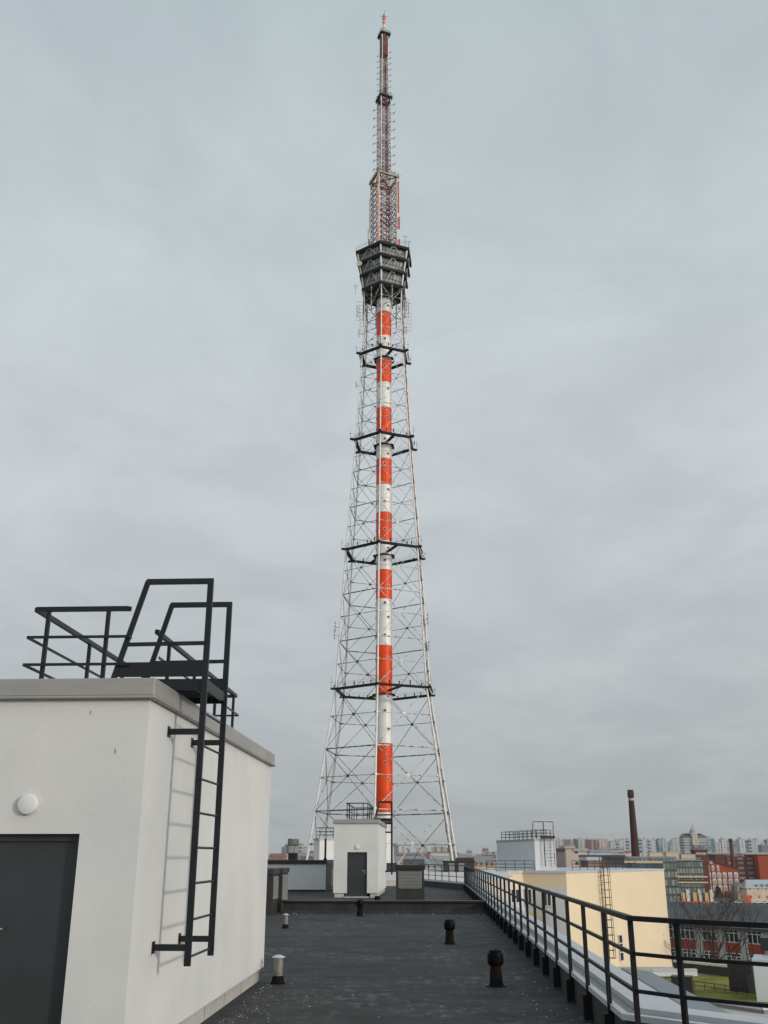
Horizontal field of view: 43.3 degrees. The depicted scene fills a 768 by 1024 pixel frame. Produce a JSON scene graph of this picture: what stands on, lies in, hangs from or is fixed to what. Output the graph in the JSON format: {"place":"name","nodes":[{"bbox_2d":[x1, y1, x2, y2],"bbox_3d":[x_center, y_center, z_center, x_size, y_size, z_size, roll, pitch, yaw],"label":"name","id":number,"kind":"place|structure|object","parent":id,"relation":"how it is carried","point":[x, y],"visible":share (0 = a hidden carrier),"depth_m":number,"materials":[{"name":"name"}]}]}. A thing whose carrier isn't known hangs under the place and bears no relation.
{"place":"outdoors","nodes":[
{"label":"outdoors","id":0,"kind":"place"},
{"bbox_2d":[268,853,286,859],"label":"street house","id":1,"kind":"structure","parent":0,"point":[277,856],"depth_m":1232.50,"materials":[{"name":"red brick"}]},
{"bbox_2d":[306,12,456,869],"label":"television tower","id":2,"kind":"structure","parent":0,"point":[384,265],"depth_m":299.32,"materials":[{"name":"metal"}]},
{"bbox_2d":[0,0,767,857],"label":"sky","id":3,"kind":"structure","parent":0,"point":[185,191],"materials":[{"name":"grey"}]},
{"bbox_2d":[268,858,740,901],"bbox_3d":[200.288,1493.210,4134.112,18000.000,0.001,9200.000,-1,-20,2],"label":"ground","id":4,"kind":"structure","parent":0,"point":[717,899],"depth_m":600.47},
{"bbox_2d":[301,853,313,859],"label":"street house","id":5,"kind":"structure","parent":4,"relation":"on","point":[303,856],"depth_m":1135.48,"materials":[{"name":"concrete"}]},
{"bbox_2d":[394,856,424,864],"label":"street house","id":6,"kind":"structure","parent":4,"relation":"on","point":[397,859],"depth_m":851.32,"materials":[{"name":"concrete"}]},
{"bbox_2d":[403,859,424,864],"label":"street house","id":7,"kind":"structure","parent":4,"relation":"on","point":[414,862],"depth_m":569.47,"materials":[{"name":"grey"}]},
{"bbox_2d":[425,859,442,867],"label":"street house","id":8,"kind":"structure","parent":4,"relation":"on","point":[433,861],"depth_m":604.89,"materials":[{"name":"concrete"}]},
{"bbox_2d":[430,853,449,860],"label":"street house","id":9,"kind":"structure","parent":4,"relation":"on","point":[445,856],"depth_m":1223.08,"materials":[{"name":"concrete"}]},
{"bbox_2d":[473,856,494,866],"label":"street house","id":10,"kind":"structure","parent":4,"relation":"on","point":[480,861],"depth_m":656.95,"materials":[{"name":"concrete"}]},
{"bbox_2d":[472,871,508,883],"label":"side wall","id":11,"kind":"structure","parent":4,"relation":"on","point":[489,876],"depth_m":69.08,"materials":[{"name":"concrete"}]},
{"bbox_2d":[556,848,564,867],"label":"grey apartment","id":12,"kind":"structure","parent":4,"relation":"on","point":[560,861],"depth_m":280.60,"materials":[{"name":"grey concrete"}]},
{"bbox_2d":[559,846,575,867],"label":"cream block","id":13,"kind":"structure","parent":4,"relation":"on","point":[569,854],"depth_m":308.84,"materials":[{"name":"concrete"}]},
{"bbox_2d":[574,849,587,867],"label":"cream block","id":14,"kind":"structure","parent":4,"relation":"on","point":[580,852],"depth_m":308.78,"materials":[{"name":"concrete"}]},
{"bbox_2d":[585,837,591,849],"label":"tower block","id":15,"kind":"structure","parent":4,"relation":"on","point":[588,845],"depth_m":2741.68,"materials":[{"name":"concrete"}]},
{"bbox_2d":[424,879,767,1023],"bbox_3d":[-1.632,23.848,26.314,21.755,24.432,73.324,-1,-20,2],"label":"parapet","id":16,"kind":"structure","parent":4,"relation":"on","point":[659,1010],"depth_m":11.83,"materials":[{"name":"metal"}]},
{"bbox_2d":[200,886,594,1023],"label":"roof surface","id":17,"kind":"object","parent":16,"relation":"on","point":[395,969],"visible":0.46,"depth_m":16.22,"materials":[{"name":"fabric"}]},
{"bbox_2d":[0,678,275,1023],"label":"stair house","id":18,"kind":"structure","parent":17,"relation":"on","point":[95,850],"depth_m":9.38,"materials":[{"name":"paint"}]},
{"bbox_2d":[18,794,37,814],"bbox_3d":[-3.382,2.776,9.194,0.190,0.190,0.066,-1,-20,2],"label":"wall lamp","id":19,"kind":"object","parent":18,"relation":"attached to","point":[27,804],"visible":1,"depth_m":9.16,"materials":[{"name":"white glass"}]},
{"bbox_2d":[0,834,79,1023],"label":"door","id":20,"kind":"structure","parent":18,"relation":"in","point":[38,871],"depth_m":8.96,"materials":[{"name":"paint"}]},
{"bbox_2d":[22,606,238,727],"bbox_3d":[-3.170,2.513,13.418,1.147,0.919,6.326,-1,-20,2],"label":"guard railing","id":21,"kind":"object","parent":18,"relation":"on","point":[45,612],"visible":0.47,"depth_m":10.63,"materials":[{"name":"black metal"}]},
{"bbox_2d":[111,578,232,965],"bbox_3d":[-2.388,2.755,10.560,1.068,3.895,1.155,-1,-20,2],"label":"roof ladder","id":22,"kind":"object","parent":18,"relation":"attached to","point":[204,691],"visible":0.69,"depth_m":10.45,"materials":[{"name":"black metal"}]},
{"bbox_2d":[266,868,279,914],"bbox_3d":[-4.162,13.050,33.305,0.930,1.460,1.450,-1,-20,2],"label":"vent shaft","id":23,"kind":"object","parent":17,"relation":"on","point":[272,891],"visible":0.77,"depth_m":32.82,"materials":[{"name":"grey concrete"}]},
{"bbox_2d":[270,954,285,984],"bbox_3d":[-1.667,7.206,15.263,0.245,0.417,0.245,-1,-20,2],"label":"vent pipe","id":24,"kind":"object","parent":17,"relation":"on","point":[277,977],"visible":1,"depth_m":15.20,"materials":[{"name":"metal"}]},
{"bbox_2d":[277,868,289,911],"bbox_3d":[-4.008,13.808,35.445,0.830,1.460,1.700,-1,-20,2],"label":"vent shaft","id":25,"kind":"object","parent":17,"relation":"on","point":[283,884],"visible":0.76,"depth_m":34.91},
{"bbox_2d":[282,913,288,928],"bbox_3d":[-2.715,11.286,26.718,0.211,0.382,0.211,-1,-20,2],"label":"vent pipe","id":26,"kind":"object","parent":17,"relation":"on","point":[285,923],"visible":1,"depth_m":26.66,"materials":[{"name":"metal"}]},
{"bbox_2d":[267,860,333,891],"bbox_3d":[-7.139,21.047,56.131,8.140,1.640,4.660,-1,-20,2],"label":"plant room","id":27,"kind":"object","parent":17,"relation":"on","point":[310,875],"visible":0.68,"depth_m":53.97,"materials":[{"name":"grey paint"}]},
{"bbox_2d":[288,839,298,859],"bbox_3d":[-5.347,19.841,56.950,0.660,1.170,0.660,-1,-20,2],"label":"steel flue","id":28,"kind":"object","parent":27,"relation":"on","point":[293,844],"visible":1,"depth_m":56.75,"materials":[{"name":"black metal"}]},
{"bbox_2d":[333,819,386,897],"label":"stair house","id":29,"kind":"structure","parent":17,"relation":"on","point":[360,872],"depth_m":46.65,"materials":[{"name":"paint"}]},
{"bbox_2d":[347,852,366,895],"bbox_3d":[-1.288,17.358,46.368,0.956,2.008,0.128,-1,-20,2],"label":"door","id":30,"kind":"structure","parent":29,"relation":"in","point":[356,861],"depth_m":46.39,"materials":[{"name":"paint"}]},
{"bbox_2d":[345,803,373,818],"bbox_3d":[-1.278,16.457,52.748,1.202,0.919,5.522,-1,-20,2],"label":"guard railing","id":31,"kind":"object","parent":29,"relation":"on","point":[363,809],"visible":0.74,"depth_m":50.47,"materials":[{"name":"black metal"}]},
{"bbox_2d":[374,801,392,874],"bbox_3d":[-0.066,18.332,54.497,1.068,3.895,1.155,-1,-20,2],"label":"roof ladder","id":32,"kind":"object","parent":29,"relation":"attached to","point":[387,820],"visible":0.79,"depth_m":54.41,"materials":[{"name":"metal"}]},
{"bbox_2d":[356,900,363,915],"bbox_3d":[-0.793,13.142,32.127,0.340,0.500,0.340,16,-25,-38],"label":"roof vent","id":33,"kind":"object","parent":17,"relation":"on","point":[359,904],"visible":1,"depth_m":32.06,"materials":[{"name":"black plastic"}]},
{"bbox_2d":[280,900,486,913],"bbox_3d":[-0.031,13.778,33.788,7.220,0.410,0.660,-1,-20,2],"label":"expansion upstand","id":34,"kind":"object","parent":17,"relation":"on","point":[401,906],"visible":0.98,"depth_m":33.67,"materials":[{"name":"black metal"}]},
{"bbox_2d":[223,913,571,1023],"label":"grit","id":35,"kind":"object","parent":17,"relation":"on","point":[340,996],"visible":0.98,"depth_m":13.41,"materials":[{"name":"grey gravel"}]},
{"bbox_2d":[395,865,424,899],"bbox_3d":[1.095,15.492,40.284,1.260,1.520,1.200,-1,-20,2],"label":"vent shaft","id":36,"kind":"object","parent":17,"relation":"on","point":[409,882],"visible":0.98,"depth_m":39.78,"materials":[{"name":"black metal"}]},
{"bbox_2d":[444,919,455,944],"bbox_3d":[1.492,9.554,22.031,0.340,0.514,0.340,-16,-25,38],"label":"roof vent","id":37,"kind":"object","parent":17,"relation":"on","point":[449,926],"visible":1,"depth_m":21.96,"materials":[{"name":"black plastic"}]},
{"bbox_2d":[485,949,506,987],"bbox_3d":[1.725,7.042,14.944,0.340,0.514,0.340,6,-21,-18],"label":"roof vent","id":38,"kind":"object","parent":17,"relation":"on","point":[495,959],"visible":1,"depth_m":14.87,"materials":[{"name":"black plastic"}]},
{"bbox_2d":[417,864,767,1023],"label":"roof railing","id":39,"kind":"object","parent":17,"relation":"on","point":[679,958],"visible":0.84,"depth_m":11.80,"materials":[{"name":"metal"}]},
{"bbox_2d":[386,870,512,900],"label":"roof extension","id":40,"kind":"object","parent":16,"relation":"on","point":[390,880],"visible":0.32,"depth_m":72.38,"materials":[{"name":"metal"}]},
{"bbox_2d":[313,838,333,859],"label":"stair house","id":41,"kind":"structure","parent":40,"relation":"on","point":[318,848],"depth_m":91.32,"materials":[{"name":"paint"}]},
{"bbox_2d":[386,863,396,871],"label":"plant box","id":42,"kind":"object","parent":40,"relation":"on","point":[388,866],"visible":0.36,"depth_m":92.08,"materials":[{"name":"grey metal"}]},
{"bbox_2d":[442,858,475,871],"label":"plant enclosure","id":43,"kind":"object","parent":40,"relation":"on","point":[469,862],"visible":0.76,"depth_m":91.86,"materials":[{"name":"black metal"}]},
{"bbox_2d":[486,860,534,870],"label":"thin railing","id":44,"kind":"object","parent":40,"relation":"on","point":[505,867],"visible":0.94,"depth_m":97.82,"materials":[{"name":"metal"}]},
{"bbox_2d":[595,848,623,854],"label":"office slab","id":45,"kind":"structure","parent":4,"relation":"on","point":[617,851],"depth_m":1122.40,"materials":[{"name":"concrete"}]},
{"bbox_2d":[627,790,639,855],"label":"chimney","id":46,"kind":"object","parent":4,"relation":"on","point":[633,835],"visible":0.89,"depth_m":441.67,"materials":[{"name":"brick"}]},
{"bbox_2d":[624,856,679,901],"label":"glass pavilion","id":47,"kind":"structure","parent":4,"relation":"on","point":[669,865],"depth_m":421.85,"materials":[{"name":"glass"}]},
{"bbox_2d":[668,838,680,853],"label":"building","id":48,"kind":"structure","parent":4,"relation":"on","point":[673,844],"depth_m":2243.38,"materials":[{"name":"concrete"}]},
{"bbox_2d":[621,968,731,1013],"bbox_3d":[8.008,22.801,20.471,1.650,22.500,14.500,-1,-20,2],"label":"roof","id":49,"kind":"structure","parent":4,"relation":"on","point":[655,981],"depth_m":26.39,"materials":[{"name":"metal"}]},
{"bbox_2d":[669,902,712,957],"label":"bare tree","id":50,"kind":"object","parent":4,"relation":"on","point":[692,935],"visible":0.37,"depth_m":133.65,"materials":[{"name":"brown plant"}]},
{"bbox_2d":[618,967,767,1017],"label":"podium","id":51,"kind":"object","parent":4,"relation":"on","point":[738,1012],"depth_m":72.42,"materials":[{"name":"concrete"}]},
{"bbox_2d":[709,1002,767,1013],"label":"parapet","id":52,"kind":"structure","parent":51,"relation":"on","point":[750,1009],"depth_m":72.19,"materials":[{"name":"metal"}]},
{"bbox_2d":[676,858,713,902],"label":"glass office","id":53,"kind":"structure","parent":4,"relation":"on","point":[690,873],"depth_m":516.88,"materials":[{"name":"glass"}]},
{"bbox_2d":[664,852,678,859],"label":"rooftop box","id":54,"kind":"object","parent":53,"relation":"on","point":[671,854],"visible":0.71,"depth_m":535.85,"materials":[{"name":"concrete"}]},
{"bbox_2d":[679,854,695,859],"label":"rooftop box","id":55,"kind":"object","parent":53,"relation":"on","point":[686,856],"visible":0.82,"depth_m":535.08,"materials":[{"name":"concrete"}]},
{"bbox_2d":[665,874,757,958],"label":"bare tree","id":56,"kind":"object","parent":4,"relation":"on","point":[726,937],"visible":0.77,"depth_m":117.85,"materials":[{"name":"brown plant"}]},
{"bbox_2d":[663,882,767,966],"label":"bare tree","id":57,"kind":"object","parent":4,"relation":"on","point":[735,946],"visible":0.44,"depth_m":118.12,"materials":[{"name":"brown plant"}]},
{"bbox_2d":[707,854,725,863],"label":"brick factory","id":58,"kind":"structure","parent":4,"relation":"on","point":[720,858],"depth_m":706.18,"materials":[{"name":"red brick"}]},
{"bbox_2d":[708,860,739,896],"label":"brick warehouse","id":59,"kind":"structure","parent":4,"relation":"on","point":[717,870],"depth_m":636.90,"materials":[{"name":"red brick"}]},
{"bbox_2d":[688,931,763,963],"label":"bare tree","id":60,"kind":"object","parent":4,"relation":"on","point":[718,947],"visible":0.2,"depth_m":116.52,"materials":[{"name":"brown plant"}]},
{"bbox_2d":[715,880,742,897],"bbox_3d":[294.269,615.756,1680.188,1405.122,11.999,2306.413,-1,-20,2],"label":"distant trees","id":61,"kind":"object","parent":4,"relation":"on","point":[717,889],"visible":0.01,"depth_m":601.75,"materials":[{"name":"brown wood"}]},
{"bbox_2d":[729,839,735,866],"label":"chimney","id":62,"kind":"object","parent":4,"relation":"on","point":[732,853],"visible":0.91,"depth_m":705.74,"materials":[{"name":"brick"}]},
{"bbox_2d":[725,856,755,881],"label":"brick factory","id":63,"kind":"structure","parent":4,"relation":"on","point":[745,866],"depth_m":703.35,"materials":[{"name":"red brick"}]},
{"bbox_2d":[745,838,756,852],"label":"tower block","id":64,"kind":"structure","parent":4,"relation":"on","point":[751,844],"depth_m":2734.78,"materials":[{"name":"concrete"}]},
{"bbox_2d":[738,880,767,902],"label":"hipped house","id":65,"kind":"structure","parent":4,"relation":"on","point":[756,890],"depth_m":560.52,"materials":[{"name":"beige concrete"}]},
{"bbox_2d":[744,854,767,879],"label":"brick factory","id":66,"kind":"structure","parent":4,"relation":"on","point":[761,865],"depth_m":694.62,"materials":[{"name":"red brick"}]},
{"bbox_2d":[496,839,556,869],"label":"stair house","id":67,"kind":"structure","parent":0,"point":[525,849],"depth_m":104.96,"materials":[{"name":"metal"}]},
{"bbox_2d":[501,830,550,839],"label":"guard railing","id":68,"kind":"object","parent":67,"relation":"on","point":[522,834],"visible":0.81,"depth_m":109.97,"materials":[{"name":"grey metal"}]},
{"bbox_2d":[532,821,555,865],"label":"roof ladder","id":69,"kind":"object","parent":67,"relation":"attached to","point":[547,837],"visible":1,"depth_m":103.08,"materials":[{"name":"grey metal"}]},
{"bbox_2d":[475,867,671,966],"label":"wing building","id":70,"kind":"structure","parent":0,"point":[638,892],"depth_m":102.31,"materials":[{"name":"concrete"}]},
{"bbox_2d":[510,889,518,902],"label":"window","id":71,"kind":"structure","parent":70,"relation":"in","point":[511,890],"depth_m":97.61,"materials":[{"name":"white glass"}]},
{"bbox_2d":[523,889,532,905],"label":"window","id":72,"kind":"structure","parent":70,"relation":"in","point":[530,899],"depth_m":97.83,"materials":[{"name":"white glass"}]},
{"bbox_2d":[545,889,551,905],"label":"window","id":73,"kind":"structure","parent":70,"relation":"in","point":[548,898],"depth_m":96.64,"materials":[{"name":"white glass"}]},
{"bbox_2d":[572,860,635,869],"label":"thin railing","id":74,"kind":"object","parent":70,"relation":"on","point":[615,863],"visible":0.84,"depth_m":105.86,"materials":[{"name":"metal"}]},
{"bbox_2d":[599,857,615,962],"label":"ladder","id":75,"kind":"object","parent":70,"relation":"attached to","point":[609,897],"depth_m":100.60,"materials":[{"name":"black metal"}]},
{"bbox_2d":[618,934,623,961],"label":"window","id":76,"kind":"structure","parent":70,"relation":"in","point":[620,938],"depth_m":102.00,"materials":[{"name":"white glass"}]},
{"bbox_2d":[577,837,582,848],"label":"tower block","id":77,"kind":"structure","parent":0,"point":[579,843],"depth_m":2487.82,"materials":[{"name":"concrete"}]},
{"bbox_2d":[579,857,601,867],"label":"office slab","id":78,"kind":"structure","parent":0,"point":[584,864],"depth_m":195.88,"materials":[{"name":"concrete"}]},
{"bbox_2d":[587,850,611,854],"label":"office slab","id":79,"kind":"structure","parent":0,"point":[599,852],"depth_m":841.80,"materials":[{"name":"concrete"}]},
{"bbox_2d":[578,855,624,867],"bbox_3d":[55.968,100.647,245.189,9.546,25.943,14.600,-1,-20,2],"label":"railing","id":80,"kind":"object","parent":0,"point":[613,857],"depth_m":242.44,"materials":[{"name":"grey metal"}]},
{"bbox_2d":[625,838,630,850],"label":"tower block","id":81,"kind":"structure","parent":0,"point":[628,843],"depth_m":2826.76,"materials":[{"name":"concrete"}]},
{"bbox_2d":[638,838,644,855],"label":"tower block","id":82,"kind":"structure","parent":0,"point":[641,844],"depth_m":2483.85,"materials":[{"name":"concrete"}]},
{"bbox_2d":[624,861,662,868],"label":"glass pavilion","id":83,"kind":"structure","parent":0,"point":[647,864],"depth_m":390.50,"materials":[{"name":"beige"}]},
{"bbox_2d":[647,838,652,851],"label":"tower block","id":84,"kind":"structure","parent":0,"point":[650,844],"depth_m":2740.25,"materials":[{"name":"concrete"}]},
{"bbox_2d":[656,838,662,853],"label":"tower block","id":85,"kind":"structure","parent":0,"point":[659,846],"depth_m":2529.37,"materials":[{"name":"concrete"}]},
{"bbox_2d":[661,837,666,855],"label":"tower block","id":86,"kind":"structure","parent":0,"point":[664,844],"depth_m":2654.92,"materials":[{"name":"concrete"}]},
{"bbox_2d":[651,968,697,975],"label":"parapet","id":87,"kind":"structure","parent":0,"point":[670,972],"depth_m":92.58,"materials":[{"name":"metal"}]},
{"bbox_2d":[679,824,707,853],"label":"residential tower","id":88,"kind":"structure","parent":0,"point":[690,839],"depth_m":1402.92,"materials":[{"name":"white concrete"}]},
{"bbox_2d":[690,845,710,900],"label":"brick corner tower","id":89,"kind":"structure","parent":0,"point":[700,851],"depth_m":594.80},
{"bbox_2d":[707,836,715,852],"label":"tower block","id":90,"kind":"structure","parent":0,"point":[711,844],"depth_m":2439.23,"materials":[{"name":"concrete"}]},
{"bbox_2d":[660,975,767,1002],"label":"terrace grass","id":91,"kind":"structure","parent":0,"point":[708,991],"depth_m":82.74,"materials":[{"name":"green plant"}]},
{"bbox_2d":[670,975,693,993],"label":"vent shaft","id":92,"kind":"object","parent":91,"relation":"on","point":[688,982],"visible":0.57,"depth_m":81.12,"materials":[{"name":"black metal"}]},
{"bbox_2d":[673,960,727,976],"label":"parapet","id":93,"kind":"structure","parent":91,"relation":"on","point":[711,968],"depth_m":94.06,"materials":[{"name":"grey concrete"}]},
{"bbox_2d":[665,977,755,996],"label":"thin railing","id":94,"kind":"object","parent":91,"relation":"on","point":[704,986],"visible":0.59,"depth_m":81.51,"materials":[{"name":"metal"}]},
{"bbox_2d":[727,959,754,992],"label":"vent shaft","id":95,"kind":"object","parent":91,"relation":"on","point":[739,976],"visible":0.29,"depth_m":82.13,"materials":[{"name":"black metal"}]},
{"bbox_2d":[667,901,767,966],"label":"school building","id":96,"kind":"structure","parent":0,"point":[755,934],"depth_m":151.30,"materials":[{"name":"brick"}]},
{"bbox_2d":[680,926,694,939],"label":"window","id":97,"kind":"structure","parent":96,"relation":"in","point":[686,929],"depth_m":153.12,"materials":[{"name":"white glass"}]},
{"bbox_2d":[682,949,696,956],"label":"window","id":98,"kind":"structure","parent":96,"relation":"in","point":[683,950],"depth_m":152.22,"materials":[{"name":"white glass"}]},
{"bbox_2d":[701,928,716,940],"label":"window","id":99,"kind":"structure","parent":96,"relation":"in","point":[701,928],"depth_m":150.23,"materials":[{"name":"white glass"}]},
{"bbox_2d":[723,929,739,942],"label":"window","id":100,"kind":"structure","parent":96,"relation":"in","point":[732,937],"depth_m":147.14,"materials":[{"name":"white glass"}]},
{"bbox_2d":[726,952,741,959],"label":"window","id":101,"kind":"structure","parent":96,"relation":"in","point":[739,957],"depth_m":146.39,"materials":[{"name":"white glass"}]},
{"bbox_2d":[747,931,762,944],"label":"window","id":102,"kind":"structure","parent":96,"relation":"in","point":[755,935],"depth_m":144.47,"materials":[{"name":"white glass"}]},
{"bbox_2d":[715,841,721,852],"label":"tower block","id":103,"kind":"structure","parent":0,"point":[718,847],"depth_m":2564.03,"materials":[{"name":"concrete"}]},
{"bbox_2d":[719,837,726,852],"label":"tower block","id":104,"kind":"structure","parent":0,"point":[723,845],"depth_m":2693.49,"materials":[{"name":"concrete"}]},
{"bbox_2d":[726,839,736,852],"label":"tower block","id":105,"kind":"structure","parent":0,"point":[734,846],"depth_m":2818.20,"materials":[{"name":"concrete"}]},
{"bbox_2d":[730,882,740,899],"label":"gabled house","id":106,"kind":"structure","parent":0,"point":[737,885],"depth_m":605.27,"materials":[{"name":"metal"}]},
{"bbox_2d":[736,837,745,853],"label":"tower block","id":107,"kind":"structure","parent":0,"point":[740,843],"depth_m":2483.34,"materials":[{"name":"concrete"}]},
{"bbox_2d":[752,954,767,1001],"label":"stair house","id":108,"kind":"structure","parent":0,"point":[760,974],"depth_m":76.90,"materials":[{"name":"concrete"}]},
{"bbox_2d":[744,936,767,973],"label":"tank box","id":109,"kind":"object","parent":108,"relation":"on","point":[764,943],"visible":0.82,"depth_m":81.14,"materials":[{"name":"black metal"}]},
{"bbox_2d":[758,843,767,852],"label":"tower block","id":110,"kind":"structure","parent":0,"point":[762,847],"depth_m":2521.37,"materials":[{"name":"concrete"}]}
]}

